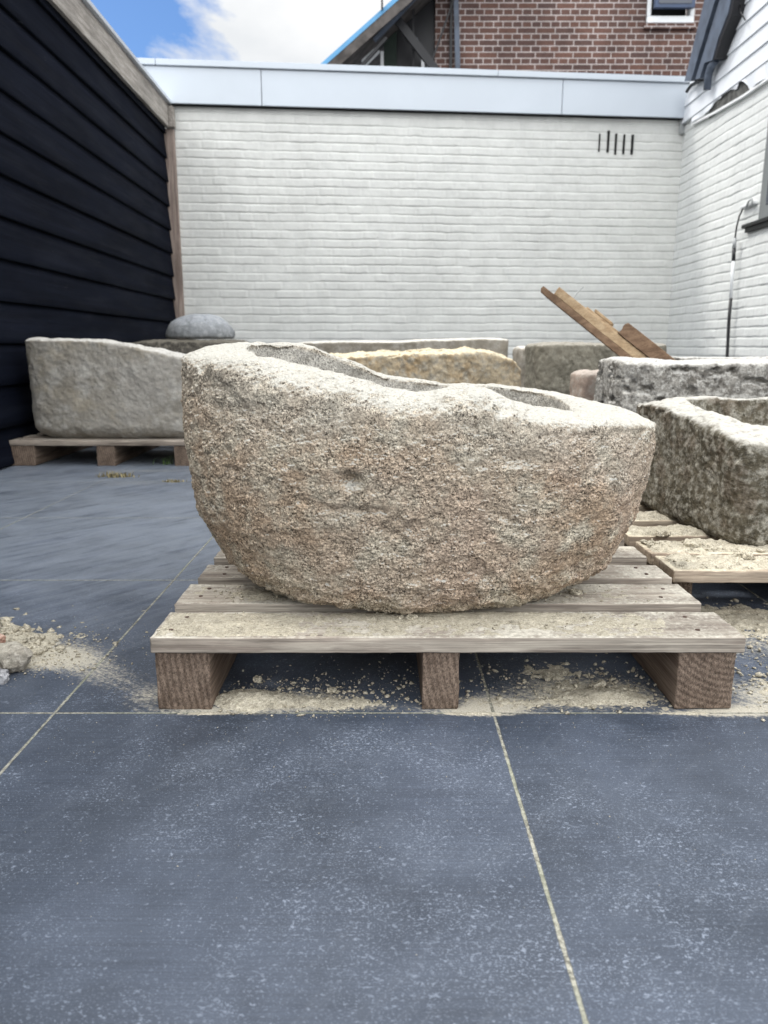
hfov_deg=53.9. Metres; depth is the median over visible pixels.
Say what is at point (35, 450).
wooden pallet
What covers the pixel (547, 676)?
stone chip
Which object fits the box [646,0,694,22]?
window
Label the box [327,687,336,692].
stone chip
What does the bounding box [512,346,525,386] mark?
stone block
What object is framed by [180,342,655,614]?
stone trough
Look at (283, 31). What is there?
sky
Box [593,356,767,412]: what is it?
stone trough
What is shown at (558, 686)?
stone grit
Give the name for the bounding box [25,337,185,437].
stone trough
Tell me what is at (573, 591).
stone chip
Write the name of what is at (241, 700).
stone powder
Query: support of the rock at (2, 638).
on the stone powder
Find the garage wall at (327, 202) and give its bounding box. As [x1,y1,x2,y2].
[137,58,690,358]
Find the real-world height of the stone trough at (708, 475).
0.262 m
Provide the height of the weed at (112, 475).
0.024 m
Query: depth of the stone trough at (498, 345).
4.05 m
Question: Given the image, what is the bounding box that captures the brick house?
[321,0,703,75]
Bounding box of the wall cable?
[725,198,756,356]
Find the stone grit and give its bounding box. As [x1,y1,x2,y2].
[2,538,767,954]
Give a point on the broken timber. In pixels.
(628, 340)
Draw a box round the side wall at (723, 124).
[666,0,767,356]
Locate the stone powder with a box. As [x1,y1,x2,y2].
[0,511,767,715]
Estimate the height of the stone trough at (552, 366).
0.511 m
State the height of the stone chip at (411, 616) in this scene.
0.010 m
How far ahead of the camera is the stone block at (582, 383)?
2.79 m
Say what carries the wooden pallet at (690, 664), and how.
on the ground
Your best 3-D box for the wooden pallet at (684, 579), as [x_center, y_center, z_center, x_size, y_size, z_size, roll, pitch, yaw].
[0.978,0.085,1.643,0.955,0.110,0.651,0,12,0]
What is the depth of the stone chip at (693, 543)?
1.46 m
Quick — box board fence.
[0,0,184,468]
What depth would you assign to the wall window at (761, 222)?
4.62 m
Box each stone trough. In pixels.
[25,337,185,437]
[133,339,247,353]
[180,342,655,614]
[300,338,508,357]
[330,346,520,386]
[524,341,666,394]
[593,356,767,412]
[636,396,767,545]
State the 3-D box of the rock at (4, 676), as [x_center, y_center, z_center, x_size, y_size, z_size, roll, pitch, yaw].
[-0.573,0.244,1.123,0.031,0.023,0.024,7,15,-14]
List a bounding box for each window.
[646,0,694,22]
[741,127,767,232]
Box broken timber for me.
[541,286,674,359]
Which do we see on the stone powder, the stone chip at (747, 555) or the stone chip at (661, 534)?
the stone chip at (747, 555)
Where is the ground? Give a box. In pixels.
[0,446,767,1023]
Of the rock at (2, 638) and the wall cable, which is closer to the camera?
the rock at (2, 638)
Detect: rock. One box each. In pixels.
[0,634,5,642]
[0,641,32,672]
[0,668,9,684]
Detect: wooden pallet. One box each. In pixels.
[9,432,188,465]
[150,538,745,709]
[624,504,767,594]
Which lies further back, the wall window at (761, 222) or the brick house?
the brick house
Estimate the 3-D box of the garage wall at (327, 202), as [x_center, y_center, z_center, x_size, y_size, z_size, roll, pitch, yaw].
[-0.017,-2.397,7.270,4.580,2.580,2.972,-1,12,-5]
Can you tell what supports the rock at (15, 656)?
on the ground
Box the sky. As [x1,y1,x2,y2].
[90,0,390,63]
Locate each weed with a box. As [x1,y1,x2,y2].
[95,470,138,477]
[153,455,173,464]
[162,478,187,482]
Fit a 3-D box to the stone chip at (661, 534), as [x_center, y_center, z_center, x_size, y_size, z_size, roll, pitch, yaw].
[0.571,0.045,1.546,0.033,0.015,0.034,0,-4,21]
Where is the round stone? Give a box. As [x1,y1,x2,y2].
[166,314,234,338]
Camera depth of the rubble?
1.29 m
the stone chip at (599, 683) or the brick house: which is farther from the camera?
the brick house
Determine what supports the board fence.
on the ground
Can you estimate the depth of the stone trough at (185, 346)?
4.40 m
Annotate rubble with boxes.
[0,607,117,664]
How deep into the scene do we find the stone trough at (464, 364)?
2.81 m
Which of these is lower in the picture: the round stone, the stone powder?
the stone powder
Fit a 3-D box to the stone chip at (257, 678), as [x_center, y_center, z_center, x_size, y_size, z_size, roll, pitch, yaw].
[-0.185,0.245,1.108,0.014,0.011,0.012,-2,19,13]
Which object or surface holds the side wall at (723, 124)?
on the ground
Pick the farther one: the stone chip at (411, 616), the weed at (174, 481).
the weed at (174, 481)
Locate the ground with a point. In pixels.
(216, 868)
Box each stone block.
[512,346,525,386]
[570,369,598,400]
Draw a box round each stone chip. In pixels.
[253,675,262,683]
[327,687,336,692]
[406,614,417,619]
[543,672,551,680]
[568,588,582,594]
[589,679,605,687]
[654,530,670,537]
[683,538,702,548]
[736,552,753,559]
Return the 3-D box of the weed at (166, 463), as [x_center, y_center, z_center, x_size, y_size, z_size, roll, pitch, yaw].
[-0.928,-0.222,3.199,0.102,0.040,0.070,-4,13,-18]

